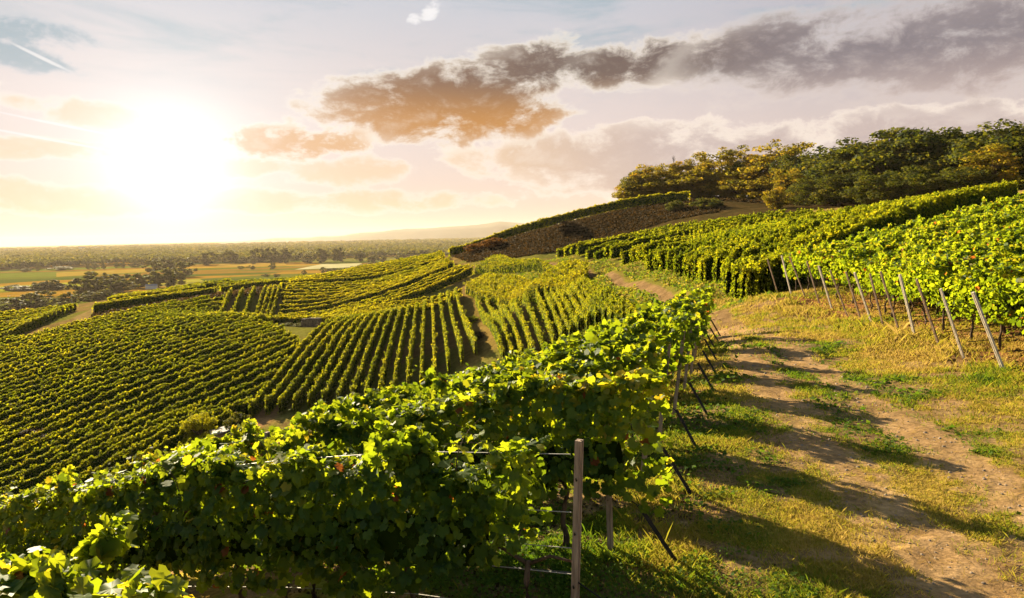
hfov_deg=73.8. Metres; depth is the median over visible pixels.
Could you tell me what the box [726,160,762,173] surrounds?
oak tree
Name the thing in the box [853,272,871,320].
trellis post
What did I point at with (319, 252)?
plain tree
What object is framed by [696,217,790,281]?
vine row
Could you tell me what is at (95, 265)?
plain tree
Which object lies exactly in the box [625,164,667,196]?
robinia tree
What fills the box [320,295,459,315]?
vine row
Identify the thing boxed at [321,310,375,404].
vine row
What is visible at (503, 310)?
vine row
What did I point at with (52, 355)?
vine row
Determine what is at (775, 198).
shrub
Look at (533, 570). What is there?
trellis wire
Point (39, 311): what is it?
vine row
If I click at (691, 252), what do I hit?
vine row
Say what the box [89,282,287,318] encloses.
terrace scrub
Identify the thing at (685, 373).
trellis post
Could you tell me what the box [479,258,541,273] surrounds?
vine row
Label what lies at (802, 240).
vine row
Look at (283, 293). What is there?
vine row
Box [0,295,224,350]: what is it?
vine row
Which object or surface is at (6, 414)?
vine row
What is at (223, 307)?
vine row
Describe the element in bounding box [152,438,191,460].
vine row
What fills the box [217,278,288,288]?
vine row
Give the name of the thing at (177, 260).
plain tree
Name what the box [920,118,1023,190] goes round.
oak tree
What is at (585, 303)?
vine row
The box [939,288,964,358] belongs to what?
trellis post
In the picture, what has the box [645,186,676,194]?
shrub
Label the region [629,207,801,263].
vine row
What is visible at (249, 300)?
vine row
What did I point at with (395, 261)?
vine row
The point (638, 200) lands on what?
vine row
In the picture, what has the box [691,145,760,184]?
robinia tree
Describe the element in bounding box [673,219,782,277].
vine row
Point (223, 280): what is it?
vine row
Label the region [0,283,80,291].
field
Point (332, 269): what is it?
plain tree
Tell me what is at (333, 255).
plain tree
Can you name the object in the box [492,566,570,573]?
trellis wire
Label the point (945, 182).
oak tree
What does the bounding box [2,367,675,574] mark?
vine row
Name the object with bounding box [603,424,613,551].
trellis post
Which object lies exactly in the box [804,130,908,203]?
oak tree
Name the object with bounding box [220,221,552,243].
hills
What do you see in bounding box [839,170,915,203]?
oak tree
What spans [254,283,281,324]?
vine row
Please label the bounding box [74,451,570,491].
trellis wire
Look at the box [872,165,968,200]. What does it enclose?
oak tree
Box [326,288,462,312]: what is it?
vine row
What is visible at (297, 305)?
vine row
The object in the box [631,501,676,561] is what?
anchor stake
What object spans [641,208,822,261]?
vine row
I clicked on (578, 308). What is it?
vine row
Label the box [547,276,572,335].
vine row
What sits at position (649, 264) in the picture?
vine row
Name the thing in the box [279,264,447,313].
vine row
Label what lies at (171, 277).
plain tree
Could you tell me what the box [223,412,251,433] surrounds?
round bush
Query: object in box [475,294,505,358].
vine row
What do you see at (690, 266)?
vine row
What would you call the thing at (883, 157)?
oak tree
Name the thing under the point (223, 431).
field shed
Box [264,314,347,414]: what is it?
vine row
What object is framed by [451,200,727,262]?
bank scrub
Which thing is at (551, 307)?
vine row
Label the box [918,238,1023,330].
vine row
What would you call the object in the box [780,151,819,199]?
oak tree
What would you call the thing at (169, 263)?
plain tree
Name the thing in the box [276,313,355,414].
vine row
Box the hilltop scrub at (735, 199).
[690,195,843,205]
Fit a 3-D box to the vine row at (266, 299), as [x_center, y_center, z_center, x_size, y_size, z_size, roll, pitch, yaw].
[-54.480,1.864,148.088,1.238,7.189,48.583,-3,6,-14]
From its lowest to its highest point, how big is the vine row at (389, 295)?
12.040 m
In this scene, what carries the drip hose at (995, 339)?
hanging from the vine row at (998, 303)
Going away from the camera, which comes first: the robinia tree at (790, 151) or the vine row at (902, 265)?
the vine row at (902, 265)
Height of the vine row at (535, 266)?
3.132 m
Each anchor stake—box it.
[578,582,600,597]
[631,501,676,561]
[663,447,692,493]
[670,406,695,447]
[675,378,707,414]
[692,361,711,387]
[695,349,716,373]
[701,338,715,358]
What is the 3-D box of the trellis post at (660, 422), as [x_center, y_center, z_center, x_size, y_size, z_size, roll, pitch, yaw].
[2.589,1.746,11.704,0.270,1.976,0.127,0,6,17]
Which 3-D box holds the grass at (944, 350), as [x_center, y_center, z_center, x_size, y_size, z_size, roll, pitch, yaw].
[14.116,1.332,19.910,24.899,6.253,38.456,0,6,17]
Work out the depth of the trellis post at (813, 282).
29.62 m
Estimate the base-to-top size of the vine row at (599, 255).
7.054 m
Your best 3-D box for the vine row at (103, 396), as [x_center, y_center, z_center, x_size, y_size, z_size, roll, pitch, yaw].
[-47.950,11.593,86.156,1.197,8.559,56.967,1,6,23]
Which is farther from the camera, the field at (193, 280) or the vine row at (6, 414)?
the field at (193, 280)
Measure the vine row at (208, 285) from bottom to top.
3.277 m
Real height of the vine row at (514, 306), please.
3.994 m
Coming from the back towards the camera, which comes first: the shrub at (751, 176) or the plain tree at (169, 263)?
the plain tree at (169, 263)
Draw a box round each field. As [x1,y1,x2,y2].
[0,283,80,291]
[56,261,197,265]
[56,269,146,276]
[139,279,204,284]
[216,263,285,266]
[295,263,361,269]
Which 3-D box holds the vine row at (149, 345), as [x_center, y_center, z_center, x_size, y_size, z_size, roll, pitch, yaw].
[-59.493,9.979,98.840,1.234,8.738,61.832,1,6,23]
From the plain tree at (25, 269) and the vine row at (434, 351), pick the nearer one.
the vine row at (434, 351)
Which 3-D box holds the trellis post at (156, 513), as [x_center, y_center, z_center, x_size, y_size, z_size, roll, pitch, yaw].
[-4.128,2.993,7.981,0.050,2.200,0.113,2,6,27]
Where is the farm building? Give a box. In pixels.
[145,284,157,288]
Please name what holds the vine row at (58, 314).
on the ground at (487, 346)
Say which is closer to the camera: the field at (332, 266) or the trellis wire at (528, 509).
the trellis wire at (528, 509)
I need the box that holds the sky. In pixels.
[0,0,1023,246]
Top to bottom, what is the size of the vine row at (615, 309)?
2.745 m
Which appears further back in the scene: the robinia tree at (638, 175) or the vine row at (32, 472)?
the robinia tree at (638, 175)
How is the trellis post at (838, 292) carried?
on the ground at (487, 346)
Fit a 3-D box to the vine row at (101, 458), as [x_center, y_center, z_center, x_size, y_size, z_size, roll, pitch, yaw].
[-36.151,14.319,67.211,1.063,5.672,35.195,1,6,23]
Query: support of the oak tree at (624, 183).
on the ground at (487, 346)
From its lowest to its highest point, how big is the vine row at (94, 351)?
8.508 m
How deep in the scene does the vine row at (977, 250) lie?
21.62 m
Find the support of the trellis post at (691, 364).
on the ground at (487, 346)
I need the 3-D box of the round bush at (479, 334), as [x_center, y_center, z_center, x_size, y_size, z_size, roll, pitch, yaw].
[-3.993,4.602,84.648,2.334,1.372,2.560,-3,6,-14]
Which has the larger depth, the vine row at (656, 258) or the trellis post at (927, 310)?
the vine row at (656, 258)
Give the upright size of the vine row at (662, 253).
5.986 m
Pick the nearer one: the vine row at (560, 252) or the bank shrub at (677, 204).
the vine row at (560, 252)
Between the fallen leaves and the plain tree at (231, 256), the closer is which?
the fallen leaves
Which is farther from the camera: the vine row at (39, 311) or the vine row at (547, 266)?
the vine row at (39, 311)
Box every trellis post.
[149,463,159,567]
[264,431,269,452]
[571,439,583,597]
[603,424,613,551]
[640,395,653,470]
[656,344,670,442]
[672,331,685,414]
[683,321,691,388]
[689,318,698,375]
[767,259,777,290]
[781,255,791,293]
[789,256,805,296]
[806,261,819,303]
[818,265,832,307]
[829,270,847,315]
[845,272,860,317]
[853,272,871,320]
[869,273,883,323]
[880,271,898,327]
[898,274,915,334]
[915,279,939,344]
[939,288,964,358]
[971,292,1004,367]
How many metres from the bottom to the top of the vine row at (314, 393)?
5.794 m
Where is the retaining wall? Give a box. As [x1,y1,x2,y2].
[301,318,321,326]
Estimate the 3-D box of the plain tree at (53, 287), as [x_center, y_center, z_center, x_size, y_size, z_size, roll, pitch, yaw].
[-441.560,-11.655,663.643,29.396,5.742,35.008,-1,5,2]
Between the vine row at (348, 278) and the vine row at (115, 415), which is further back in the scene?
the vine row at (348, 278)
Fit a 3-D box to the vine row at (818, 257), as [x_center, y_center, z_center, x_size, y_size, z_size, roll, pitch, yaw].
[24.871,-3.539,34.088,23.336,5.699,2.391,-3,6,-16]
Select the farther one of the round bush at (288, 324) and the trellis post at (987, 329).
the round bush at (288, 324)
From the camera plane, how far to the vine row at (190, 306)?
126.93 m
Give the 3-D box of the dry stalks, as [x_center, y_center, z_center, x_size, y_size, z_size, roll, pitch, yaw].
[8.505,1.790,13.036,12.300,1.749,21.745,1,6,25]
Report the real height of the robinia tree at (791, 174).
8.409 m
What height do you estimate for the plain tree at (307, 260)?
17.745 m
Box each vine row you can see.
[0,295,209,346]
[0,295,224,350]
[0,300,222,352]
[0,303,73,315]
[0,303,77,313]
[0,304,220,358]
[0,305,69,317]
[0,306,65,321]
[0,309,61,323]
[0,309,213,361]
[0,310,57,325]
[0,311,53,328]
[0,311,209,370]
[0,311,212,366]
[0,312,208,373]
[0,312,238,390]
[0,312,250,395]
[0,313,49,332]
[0,313,204,379]
[0,313,221,384]
[0,315,44,339]
[0,315,254,402]
[0,317,257,407]
[0,319,263,412]
[0,321,271,421]
[0,323,277,430]
[0,324,285,439]
[0,329,285,445]
[0,330,292,455]
[0,334,18,342]
[0,334,298,462]
[0,337,300,472]
[0,339,309,481]
[0,354,291,492]
[0,364,282,496]
[0,417,571,597]
[0,510,194,597]
[1,380,270,504]
[2,299,176,344]
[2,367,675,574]
[70,395,253,487]
[91,287,214,311]
[93,286,216,304]
[100,315,677,577]
[107,285,205,299]
[108,408,232,476]
[111,278,230,295]
[115,282,213,295]
[117,280,221,295]
[139,312,693,567]
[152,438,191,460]
[208,287,231,315]
[216,274,306,287]
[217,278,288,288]
[219,279,288,291]
[219,287,243,314]
[220,279,288,291]
[228,285,255,315]
[238,284,266,318]
[242,284,271,316]
[248,315,340,417]
[249,284,276,319]
[252,329,666,457]
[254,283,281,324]
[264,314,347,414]
[271,265,473,325]
[272,264,469,317]
[275,265,464,316]
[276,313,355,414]
[278,259,449,295]
[278,264,460,315]
[279,261,446,299]
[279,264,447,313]
[280,257,448,288]
[280,264,445,308]
[283,260,454,303]
[284,263,443,301]
[285,260,444,289]
[286,258,449,288]
[287,304,702,518]
[288,255,444,281]
[289,257,442,282]
[290,256,440,278]
[292,300,711,518]
[292,312,362,413]
[295,253,438,277]
[296,254,444,277]
[303,253,444,276]
[306,312,368,408]
[311,293,454,321]
[316,251,443,274]
[317,303,429,317]
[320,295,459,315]
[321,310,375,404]
[323,293,460,315]
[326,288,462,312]
[333,253,432,271]
[336,309,383,400]
[345,252,436,268]
[349,309,390,392]
[361,307,397,394]
[378,306,404,393]
[392,303,412,393]
[405,301,420,386]
[419,299,426,383]
[430,296,437,375]
[438,292,450,372]
[446,289,463,365]
[448,191,689,256]
[452,287,477,356]
[462,268,585,295]
[465,269,586,308]
[469,272,586,292]
[470,259,588,282]
[472,268,589,290]
[475,258,535,274]
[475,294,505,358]
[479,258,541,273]
[479,265,588,287]
[480,262,588,285]
[484,256,545,272]
[484,295,513,353]
[490,254,551,273]
[496,298,523,355]
[509,298,535,349]
[521,292,546,350]
[535,286,555,343]
[540,278,565,336]
[540,288,711,359]
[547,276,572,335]
[554,277,581,333]
[556,247,568,256]
[560,278,590,328]
[563,229,646,255]
[569,224,670,253]
[569,280,598,325]
[575,219,697,255]
[575,277,606,322]
[578,276,612,321]
[581,274,619,318]
[583,276,624,319]
[585,217,723,260]
[590,280,631,317]
[593,214,741,259]
[595,283,640,313]
[603,213,753,258]
[608,210,774,258]
[619,209,786,265]
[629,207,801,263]
[635,208,813,262]
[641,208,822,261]
[644,208,834,271]
[651,218,784,271]
[655,217,798,272]
[658,286,713,312]
[662,290,710,311]
[665,221,783,271]
[671,286,715,308]
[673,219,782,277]
[681,223,764,277]
[683,217,797,281]
[692,214,805,280]
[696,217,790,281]
[698,218,804,283]
[712,210,834,282]
[720,207,842,289]
[722,202,881,296]
[730,196,925,301]
[736,194,929,299]
[744,189,954,298]
[751,184,980,296]
[757,181,1004,293]
[775,179,1019,291]
[781,191,1023,290]
[794,196,1023,289]
[809,202,1023,291]
[821,204,1023,297]
[835,209,1023,302]
[851,215,1023,308]
[862,219,1023,314]
[874,227,1023,317]
[885,228,1023,314]
[900,237,1023,325]
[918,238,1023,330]
[939,251,1023,339]
[964,262,1023,349]
[1005,274,1023,333]
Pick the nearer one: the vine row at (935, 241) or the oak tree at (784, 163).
the vine row at (935, 241)
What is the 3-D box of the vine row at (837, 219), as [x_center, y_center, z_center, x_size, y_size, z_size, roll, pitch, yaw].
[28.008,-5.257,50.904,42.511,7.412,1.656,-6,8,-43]
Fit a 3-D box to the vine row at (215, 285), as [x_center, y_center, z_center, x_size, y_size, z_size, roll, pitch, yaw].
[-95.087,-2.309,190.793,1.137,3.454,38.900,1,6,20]
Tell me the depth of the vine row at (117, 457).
64.54 m
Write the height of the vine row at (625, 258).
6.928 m
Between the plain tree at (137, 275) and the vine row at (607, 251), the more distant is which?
the plain tree at (137, 275)
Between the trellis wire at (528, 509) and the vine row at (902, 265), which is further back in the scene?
the vine row at (902, 265)
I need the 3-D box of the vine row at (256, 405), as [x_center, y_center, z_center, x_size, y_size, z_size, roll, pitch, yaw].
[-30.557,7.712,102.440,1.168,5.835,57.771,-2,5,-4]
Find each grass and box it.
[330,277,1023,597]
[502,271,663,343]
[518,256,781,312]
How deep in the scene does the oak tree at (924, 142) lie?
122.01 m
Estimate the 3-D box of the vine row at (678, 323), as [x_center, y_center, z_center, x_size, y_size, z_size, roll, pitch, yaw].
[-5.433,5.961,18.835,20.507,11.969,1.421,2,6,27]
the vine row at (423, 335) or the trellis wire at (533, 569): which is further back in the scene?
the vine row at (423, 335)
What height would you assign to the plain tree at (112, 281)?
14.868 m
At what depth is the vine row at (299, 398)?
88.02 m
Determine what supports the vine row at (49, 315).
on the ground at (487, 346)
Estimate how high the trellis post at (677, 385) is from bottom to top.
1.977 m
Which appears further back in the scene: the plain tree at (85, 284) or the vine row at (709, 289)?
the plain tree at (85, 284)
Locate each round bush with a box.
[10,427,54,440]
[179,411,218,443]
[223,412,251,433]
[277,322,297,326]
[461,316,478,322]
[475,331,485,339]
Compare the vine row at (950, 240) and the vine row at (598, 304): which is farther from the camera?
the vine row at (598, 304)
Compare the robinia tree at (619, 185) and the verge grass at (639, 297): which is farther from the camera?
the robinia tree at (619, 185)
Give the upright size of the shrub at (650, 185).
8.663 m
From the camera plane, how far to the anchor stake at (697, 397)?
13.45 m
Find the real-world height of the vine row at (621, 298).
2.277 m
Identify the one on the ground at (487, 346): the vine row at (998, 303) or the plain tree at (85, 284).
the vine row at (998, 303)
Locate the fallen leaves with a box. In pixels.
[284,293,1023,597]
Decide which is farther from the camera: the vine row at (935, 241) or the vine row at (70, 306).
the vine row at (70, 306)
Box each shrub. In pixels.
[463,243,483,251]
[481,237,506,246]
[553,220,581,232]
[610,184,638,199]
[629,190,657,197]
[638,176,674,195]
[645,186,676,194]
[646,174,691,193]
[665,200,687,210]
[666,169,720,196]
[675,181,703,198]
[688,197,723,208]
[692,181,719,196]
[698,165,763,195]
[714,168,771,196]
[715,178,748,197]
[734,176,773,199]
[761,189,796,208]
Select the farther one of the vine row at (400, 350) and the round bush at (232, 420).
the vine row at (400, 350)
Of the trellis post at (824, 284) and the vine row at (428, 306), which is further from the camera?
the vine row at (428, 306)
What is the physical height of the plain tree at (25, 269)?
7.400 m
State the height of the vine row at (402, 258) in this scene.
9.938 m
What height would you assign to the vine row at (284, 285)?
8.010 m
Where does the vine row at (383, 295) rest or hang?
on the ground at (487, 346)
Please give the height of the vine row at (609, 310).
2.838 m
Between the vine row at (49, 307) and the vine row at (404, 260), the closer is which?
the vine row at (49, 307)
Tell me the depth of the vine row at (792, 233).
42.85 m
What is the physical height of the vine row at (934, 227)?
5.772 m
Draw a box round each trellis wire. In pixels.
[4,504,570,544]
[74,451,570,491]
[188,586,445,597]
[484,540,571,548]
[492,565,570,574]
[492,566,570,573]
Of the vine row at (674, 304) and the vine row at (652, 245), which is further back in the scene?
the vine row at (652, 245)
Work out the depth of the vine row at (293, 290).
168.03 m
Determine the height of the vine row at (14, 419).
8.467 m
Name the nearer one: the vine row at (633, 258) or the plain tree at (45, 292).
the vine row at (633, 258)
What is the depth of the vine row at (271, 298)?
156.73 m
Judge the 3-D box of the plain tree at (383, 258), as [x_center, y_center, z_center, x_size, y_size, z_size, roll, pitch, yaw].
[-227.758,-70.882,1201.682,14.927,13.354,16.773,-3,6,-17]
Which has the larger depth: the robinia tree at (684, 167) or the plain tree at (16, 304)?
the plain tree at (16, 304)
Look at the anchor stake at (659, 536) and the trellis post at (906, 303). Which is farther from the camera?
the trellis post at (906, 303)
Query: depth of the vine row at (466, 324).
91.67 m
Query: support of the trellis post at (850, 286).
on the ground at (487, 346)
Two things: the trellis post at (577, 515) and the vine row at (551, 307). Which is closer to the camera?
the trellis post at (577, 515)
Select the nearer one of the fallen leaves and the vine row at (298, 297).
the fallen leaves
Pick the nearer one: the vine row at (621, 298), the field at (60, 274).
the vine row at (621, 298)
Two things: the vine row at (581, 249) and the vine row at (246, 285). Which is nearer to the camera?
the vine row at (581, 249)
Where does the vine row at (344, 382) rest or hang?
on the ground at (487, 346)
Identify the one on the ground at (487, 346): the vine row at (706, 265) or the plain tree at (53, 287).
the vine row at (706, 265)
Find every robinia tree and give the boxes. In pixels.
[612,179,627,198]
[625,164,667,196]
[644,163,680,192]
[663,158,697,185]
[683,158,716,177]
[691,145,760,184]
[737,139,816,192]
[740,156,776,180]
[770,167,807,198]
[952,143,1023,187]
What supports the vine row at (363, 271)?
on the ground at (487, 346)
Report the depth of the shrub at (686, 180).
185.57 m
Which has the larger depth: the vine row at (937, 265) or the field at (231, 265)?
the field at (231, 265)
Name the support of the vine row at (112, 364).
on the ground at (487, 346)
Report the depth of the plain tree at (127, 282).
611.62 m
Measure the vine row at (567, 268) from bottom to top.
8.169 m
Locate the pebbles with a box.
[723,327,1023,597]
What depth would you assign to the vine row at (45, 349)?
114.65 m
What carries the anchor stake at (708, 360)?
on the ground at (487, 346)
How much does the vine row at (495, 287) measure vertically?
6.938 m
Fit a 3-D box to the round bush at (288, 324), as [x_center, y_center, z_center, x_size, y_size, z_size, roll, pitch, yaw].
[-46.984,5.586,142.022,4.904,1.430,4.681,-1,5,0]
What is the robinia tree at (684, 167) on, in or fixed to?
on the ground at (487, 346)
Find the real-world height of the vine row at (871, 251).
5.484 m
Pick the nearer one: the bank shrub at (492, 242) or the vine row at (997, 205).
the vine row at (997, 205)
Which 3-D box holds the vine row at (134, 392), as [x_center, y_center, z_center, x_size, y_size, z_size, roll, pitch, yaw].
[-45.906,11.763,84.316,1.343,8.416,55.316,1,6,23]
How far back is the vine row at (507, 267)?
126.20 m
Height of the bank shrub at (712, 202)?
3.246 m
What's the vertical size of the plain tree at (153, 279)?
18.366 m
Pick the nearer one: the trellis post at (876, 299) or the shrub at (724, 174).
the trellis post at (876, 299)
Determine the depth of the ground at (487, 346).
11.82 m
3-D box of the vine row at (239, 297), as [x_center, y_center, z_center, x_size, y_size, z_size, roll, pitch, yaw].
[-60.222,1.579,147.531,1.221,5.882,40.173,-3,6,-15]
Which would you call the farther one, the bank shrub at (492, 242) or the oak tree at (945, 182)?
the bank shrub at (492, 242)
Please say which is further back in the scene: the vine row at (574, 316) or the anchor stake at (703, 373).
the vine row at (574, 316)
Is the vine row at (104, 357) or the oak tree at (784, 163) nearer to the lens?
the vine row at (104, 357)
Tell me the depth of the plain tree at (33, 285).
656.96 m
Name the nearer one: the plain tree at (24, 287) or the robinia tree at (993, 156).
the robinia tree at (993, 156)
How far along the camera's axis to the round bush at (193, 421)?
65.24 m
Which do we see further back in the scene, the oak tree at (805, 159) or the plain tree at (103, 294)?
the plain tree at (103, 294)
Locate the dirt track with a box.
[473,262,1023,597]
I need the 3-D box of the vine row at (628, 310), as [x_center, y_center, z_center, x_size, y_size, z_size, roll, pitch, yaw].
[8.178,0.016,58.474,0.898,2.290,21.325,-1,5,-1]
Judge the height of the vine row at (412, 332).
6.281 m
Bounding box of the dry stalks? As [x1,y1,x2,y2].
[602,316,1023,597]
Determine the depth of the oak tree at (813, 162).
148.31 m
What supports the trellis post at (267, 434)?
on the ground at (487, 346)
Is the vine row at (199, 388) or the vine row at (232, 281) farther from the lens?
the vine row at (232, 281)
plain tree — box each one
[0,284,27,290]
[0,298,36,311]
[8,285,39,290]
[12,292,46,308]
[15,268,33,271]
[30,282,47,289]
[34,290,56,301]
[37,298,67,307]
[38,279,60,289]
[39,285,64,289]
[46,266,72,270]
[55,292,77,302]
[63,278,93,296]
[73,291,101,302]
[77,271,120,291]
[89,263,100,268]
[91,288,118,300]
[94,278,124,292]
[110,279,140,291]
[112,273,131,287]
[125,273,147,287]
[128,260,136,266]
[133,260,141,266]
[135,271,167,286]
[141,260,164,272]
[154,258,176,268]
[155,267,185,286]
[171,262,196,276]
[173,258,185,267]
[198,252,221,264]
[220,249,238,263]
[235,256,251,262]
[249,248,268,261]
[249,258,257,263]
[260,247,277,262]
[268,262,275,268]
[275,248,293,262]
[299,254,314,262]
[312,248,330,262]
[325,268,340,271]
[331,248,339,261]
[335,247,345,261]
[353,249,367,261]
[367,255,380,261]
[379,255,386,261]
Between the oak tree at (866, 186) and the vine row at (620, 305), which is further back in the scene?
the oak tree at (866, 186)
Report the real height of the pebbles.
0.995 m
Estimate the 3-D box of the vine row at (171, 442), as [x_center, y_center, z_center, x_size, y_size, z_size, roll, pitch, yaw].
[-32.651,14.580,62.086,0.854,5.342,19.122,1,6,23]
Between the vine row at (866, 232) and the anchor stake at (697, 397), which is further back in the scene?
the vine row at (866, 232)
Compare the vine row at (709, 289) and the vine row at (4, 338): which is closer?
the vine row at (709, 289)
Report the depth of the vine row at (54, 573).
4.03 m
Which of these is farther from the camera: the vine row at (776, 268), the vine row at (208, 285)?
the vine row at (208, 285)
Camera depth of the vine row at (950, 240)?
25.73 m
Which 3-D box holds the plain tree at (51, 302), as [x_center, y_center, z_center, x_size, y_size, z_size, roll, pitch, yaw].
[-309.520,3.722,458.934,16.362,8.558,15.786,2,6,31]
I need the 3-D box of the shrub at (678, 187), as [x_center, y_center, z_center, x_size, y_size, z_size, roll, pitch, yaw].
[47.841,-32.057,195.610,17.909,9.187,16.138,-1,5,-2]
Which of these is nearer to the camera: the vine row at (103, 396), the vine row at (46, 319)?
the vine row at (103, 396)
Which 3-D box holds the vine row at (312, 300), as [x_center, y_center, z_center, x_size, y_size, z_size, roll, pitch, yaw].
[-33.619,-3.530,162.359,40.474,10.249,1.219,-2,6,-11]
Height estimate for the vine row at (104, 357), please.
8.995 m
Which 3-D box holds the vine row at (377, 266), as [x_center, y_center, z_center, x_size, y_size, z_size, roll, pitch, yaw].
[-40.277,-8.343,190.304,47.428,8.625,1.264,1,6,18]
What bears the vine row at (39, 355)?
on the ground at (487, 346)
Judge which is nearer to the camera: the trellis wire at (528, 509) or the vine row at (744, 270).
the trellis wire at (528, 509)
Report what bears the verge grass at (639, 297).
on the ground at (487, 346)
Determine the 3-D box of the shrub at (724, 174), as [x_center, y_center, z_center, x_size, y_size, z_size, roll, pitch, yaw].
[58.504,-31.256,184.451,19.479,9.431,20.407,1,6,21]
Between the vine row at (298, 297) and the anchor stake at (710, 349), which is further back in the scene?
the vine row at (298, 297)
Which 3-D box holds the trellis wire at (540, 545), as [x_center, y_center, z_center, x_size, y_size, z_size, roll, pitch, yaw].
[-5.051,3.562,8.515,12.502,3.426,0.007,2,6,27]
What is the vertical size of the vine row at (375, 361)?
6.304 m
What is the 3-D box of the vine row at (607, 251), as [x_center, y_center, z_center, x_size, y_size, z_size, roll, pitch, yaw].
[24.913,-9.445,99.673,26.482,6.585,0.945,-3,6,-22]
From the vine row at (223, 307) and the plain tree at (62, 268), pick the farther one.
the plain tree at (62, 268)
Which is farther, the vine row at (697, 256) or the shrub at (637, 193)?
the shrub at (637, 193)
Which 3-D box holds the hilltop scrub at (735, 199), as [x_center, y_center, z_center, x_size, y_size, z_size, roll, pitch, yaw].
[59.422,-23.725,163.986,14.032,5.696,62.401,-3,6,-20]
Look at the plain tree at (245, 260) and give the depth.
1263.77 m
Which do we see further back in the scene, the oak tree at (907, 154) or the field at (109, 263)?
the field at (109, 263)
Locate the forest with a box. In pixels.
[0,237,484,267]
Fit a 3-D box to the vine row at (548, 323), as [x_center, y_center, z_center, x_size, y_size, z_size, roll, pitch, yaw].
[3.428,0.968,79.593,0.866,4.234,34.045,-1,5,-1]
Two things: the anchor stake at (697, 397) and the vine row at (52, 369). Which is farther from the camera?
the vine row at (52, 369)
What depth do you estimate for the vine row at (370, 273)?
182.22 m
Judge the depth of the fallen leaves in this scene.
9.24 m
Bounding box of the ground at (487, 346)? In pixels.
[19,190,1023,597]
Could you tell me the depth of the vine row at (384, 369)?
90.52 m
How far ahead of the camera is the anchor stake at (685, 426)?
11.31 m
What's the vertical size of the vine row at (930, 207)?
7.144 m
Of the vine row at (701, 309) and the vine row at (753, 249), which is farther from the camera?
the vine row at (753, 249)
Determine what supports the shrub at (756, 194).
on the ground at (487, 346)
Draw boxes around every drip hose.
[943,323,993,332]
[968,333,1021,341]
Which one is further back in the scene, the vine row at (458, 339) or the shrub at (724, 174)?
the shrub at (724, 174)
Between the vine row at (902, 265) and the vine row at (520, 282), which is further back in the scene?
the vine row at (520, 282)
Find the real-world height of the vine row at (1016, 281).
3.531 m
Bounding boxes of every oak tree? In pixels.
[620,170,654,192]
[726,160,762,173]
[765,153,810,191]
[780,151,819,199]
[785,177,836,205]
[800,147,844,202]
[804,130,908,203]
[809,172,864,205]
[828,127,932,203]
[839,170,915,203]
[872,126,984,193]
[872,131,965,194]
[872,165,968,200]
[906,165,999,193]
[909,136,965,172]
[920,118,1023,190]
[924,129,996,170]
[959,127,1023,180]
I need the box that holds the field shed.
[209,426,231,440]
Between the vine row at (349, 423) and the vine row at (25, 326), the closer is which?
the vine row at (349, 423)
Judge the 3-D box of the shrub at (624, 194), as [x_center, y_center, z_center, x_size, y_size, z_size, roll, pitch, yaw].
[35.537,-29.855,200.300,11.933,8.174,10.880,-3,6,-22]
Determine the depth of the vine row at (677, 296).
22.04 m
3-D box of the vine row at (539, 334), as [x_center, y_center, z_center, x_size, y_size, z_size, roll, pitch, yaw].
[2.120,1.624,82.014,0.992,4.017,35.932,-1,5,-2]
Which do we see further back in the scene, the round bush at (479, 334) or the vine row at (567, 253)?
the vine row at (567, 253)
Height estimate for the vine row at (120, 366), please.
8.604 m
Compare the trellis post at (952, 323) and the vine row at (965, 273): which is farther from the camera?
the vine row at (965, 273)
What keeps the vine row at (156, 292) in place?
on the ground at (487, 346)
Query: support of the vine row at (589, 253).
on the ground at (487, 346)
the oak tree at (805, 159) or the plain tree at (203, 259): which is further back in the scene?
the plain tree at (203, 259)
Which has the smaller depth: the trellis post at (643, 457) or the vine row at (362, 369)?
the trellis post at (643, 457)
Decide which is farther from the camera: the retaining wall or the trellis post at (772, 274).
the retaining wall
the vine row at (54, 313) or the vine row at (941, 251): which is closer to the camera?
the vine row at (941, 251)
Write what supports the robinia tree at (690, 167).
on the ground at (487, 346)
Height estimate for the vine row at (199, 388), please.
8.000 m
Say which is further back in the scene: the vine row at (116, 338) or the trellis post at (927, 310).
the vine row at (116, 338)
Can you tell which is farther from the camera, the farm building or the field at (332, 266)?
the field at (332, 266)
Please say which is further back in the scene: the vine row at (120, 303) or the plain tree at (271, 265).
the plain tree at (271, 265)
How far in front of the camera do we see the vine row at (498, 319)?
81.80 m
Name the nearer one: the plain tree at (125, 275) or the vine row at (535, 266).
the vine row at (535, 266)
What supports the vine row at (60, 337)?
on the ground at (487, 346)
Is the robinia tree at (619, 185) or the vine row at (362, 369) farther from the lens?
the robinia tree at (619, 185)

